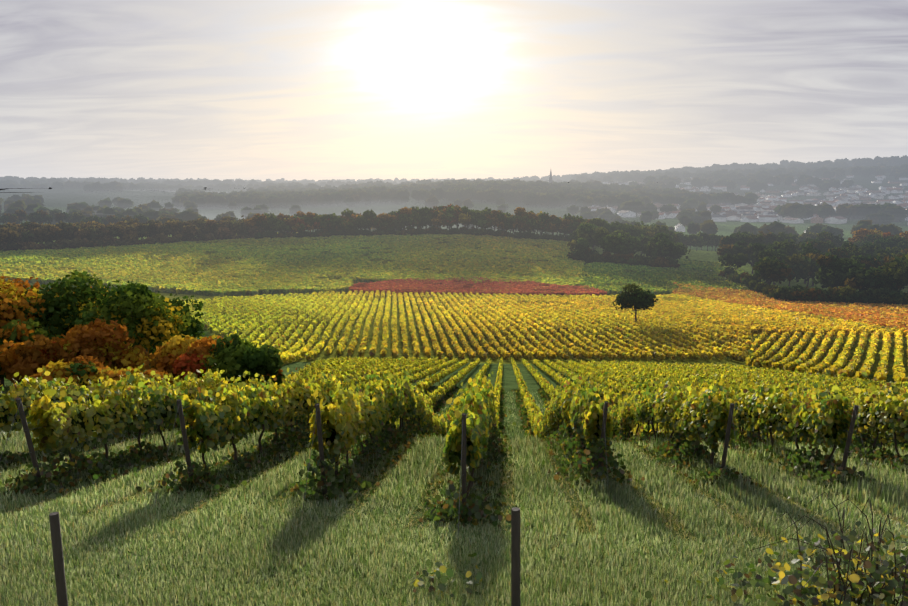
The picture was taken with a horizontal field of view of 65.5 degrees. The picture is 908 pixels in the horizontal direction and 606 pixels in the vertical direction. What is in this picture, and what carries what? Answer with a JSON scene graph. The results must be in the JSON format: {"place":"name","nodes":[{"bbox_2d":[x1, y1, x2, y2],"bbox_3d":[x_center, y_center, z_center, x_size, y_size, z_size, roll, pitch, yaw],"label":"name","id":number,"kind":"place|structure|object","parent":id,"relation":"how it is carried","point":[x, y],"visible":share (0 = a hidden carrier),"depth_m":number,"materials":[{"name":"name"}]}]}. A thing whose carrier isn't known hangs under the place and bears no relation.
{"place":"outdoors","nodes":[
{"label":"outdoors","id":0,"kind":"place"},
{"bbox_2d":[0,181,902,229],"bbox_3d":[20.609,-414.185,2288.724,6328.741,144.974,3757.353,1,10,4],"label":"cloud","id":1,"kind":"structure","parent":0,"point":[389,208],"depth_m":1286.15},
{"bbox_2d":[0,188,906,234],"bbox_3d":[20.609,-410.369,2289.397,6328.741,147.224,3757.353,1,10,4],"label":"cloud","id":2,"kind":"structure","parent":0,"point":[276,206],"depth_m":1894.22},
{"bbox_2d":[0,165,907,605],"bbox_3d":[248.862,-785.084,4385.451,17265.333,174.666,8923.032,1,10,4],"label":"terrain","id":3,"kind":"structure","parent":0,"point":[706,253],"depth_m":175.23,"materials":[{"name":"green plant"}]},
{"bbox_2d":[0,303,242,387],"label":"tree trunks","id":4,"kind":"object","parent":3,"relation":"on","point":[2,380],"visible":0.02,"depth_m":72.51,"materials":[{"name":"brown plant"}]},
{"bbox_2d":[0,269,284,397],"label":"autumn trees","id":5,"kind":"object","parent":4,"relation":"on","point":[108,335],"visible":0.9,"depth_m":61.87,"materials":[{"name":"green plant"}]},
{"bbox_2d":[49,507,519,605],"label":"fence posts","id":6,"kind":"object","parent":3,"relation":"on","point":[58,561],"visible":1,"depth_m":5.34,"materials":[{"name":"wood"}]},
{"bbox_2d":[6,211,572,242],"bbox_3d":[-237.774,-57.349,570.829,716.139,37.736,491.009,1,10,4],"label":"tree trunks","id":7,"kind":"object","parent":3,"relation":"on","point":[540,231],"visible":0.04,"depth_m":555.03,"materials":[{"name":"brown plant"}]},
{"bbox_2d":[0,204,608,250],"bbox_3d":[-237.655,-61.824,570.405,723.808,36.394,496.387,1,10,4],"label":"tree line","id":8,"kind":"object","parent":7,"relation":"attached to","point":[127,229],"visible":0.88,"depth_m":538.19,"materials":[{"name":"green plant"}]},
{"bbox_2d":[0,385,907,605],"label":"grass","id":9,"kind":"structure","parent":3,"relation":"on","point":[889,488],"depth_m":9.55,"materials":[{"name":"green plant"}]},
{"bbox_2d":[0,232,907,384],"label":"vineyard field","id":10,"kind":"structure","parent":3,"relation":"on","point":[529,289],"depth_m":288.79,"materials":[{"name":"yellow plant"}]},
{"bbox_2d":[0,359,907,480],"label":"vine leaves","id":11,"kind":"object","parent":3,"relation":"on","point":[347,411],"visible":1,"depth_m":15.05,"materials":[{"name":"green plant"}]},
{"bbox_2d":[0,386,907,605],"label":"bramble leaves","id":12,"kind":"object","parent":3,"relation":"on","point":[477,510],"visible":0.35,"depth_m":13.00,"materials":[{"name":"green plant"}]},
{"bbox_2d":[0,390,907,497],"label":"vine","id":13,"kind":"object","parent":3,"relation":"on","point":[332,438],"depth_m":15.40,"materials":[{"name":"plant"}]},
{"bbox_2d":[16,361,907,512],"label":"vineyard posts","id":14,"kind":"object","parent":3,"relation":"on","point":[319,432],"visible":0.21,"depth_m":11.91,"materials":[{"name":"wood"}]},
{"bbox_2d":[0,375,904,532],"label":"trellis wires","id":15,"kind":"object","parent":14,"relation":"attached to","point":[409,416],"visible":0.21,"depth_m":12.48,"materials":[{"name":"grey metal"}]},
{"bbox_2d":[124,199,855,234],"bbox_3d":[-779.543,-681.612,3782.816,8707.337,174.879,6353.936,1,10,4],"label":"tree trunks","id":16,"kind":"object","parent":3,"relation":"on","point":[444,200],"depth_m":1434.15,"materials":[{"name":"brown plant"}]},
{"bbox_2d":[0,155,907,237],"bbox_3d":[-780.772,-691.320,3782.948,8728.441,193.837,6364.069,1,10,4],"label":"hills","id":17,"kind":"structure","parent":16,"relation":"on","point":[581,190],"depth_m":1556.97,"materials":[{"name":"green plant"}]},
{"bbox_2d":[298,356,907,444],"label":"vine leaves","id":18,"kind":"object","parent":3,"relation":"on","point":[355,369],"visible":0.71,"depth_m":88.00,"materials":[{"name":"green plant"}]},
{"bbox_2d":[612,283,658,322],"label":"lone tree","id":19,"kind":"object","parent":3,"relation":"on","point":[640,299],"depth_m":209.27,"materials":[{"name":"green plant"}]},
{"bbox_2d":[405,171,907,231],"bbox_3d":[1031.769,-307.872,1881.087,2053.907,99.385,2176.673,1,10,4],"label":"town buildings","id":20,"kind":"structure","parent":3,"relation":"on","point":[759,211],"depth_m":1675.69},
{"bbox_2d":[591,239,905,297],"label":"tree trunks","id":21,"kind":"object","parent":3,"relation":"on","point":[768,282],"visible":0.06,"depth_m":399.73,"materials":[{"name":"brown plant"}]},
{"bbox_2d":[567,220,907,304],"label":"trees","id":22,"kind":"object","parent":21,"relation":"on","point":[874,263],"visible":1,"depth_m":410.21,"materials":[{"name":"green plant"}]},
{"bbox_2d":[750,492,907,605],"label":"bramble stems","id":23,"kind":"object","parent":3,"relation":"on","point":[838,563],"visible":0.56,"depth_m":6.60,"materials":[{"name":"brown plant"}]},
{"bbox_2d":[1,187,906,227],"bbox_3d":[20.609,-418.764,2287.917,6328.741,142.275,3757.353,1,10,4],"label":"cloud","id":24,"kind":"structure","parent":0,"point":[347,206],"depth_m":1289.56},
{"bbox_2d":[0,0,907,180],"label":"sky","id":25,"kind":"structure","parent":0,"point":[290,90],"materials":[{"name":"white"}]}
]}

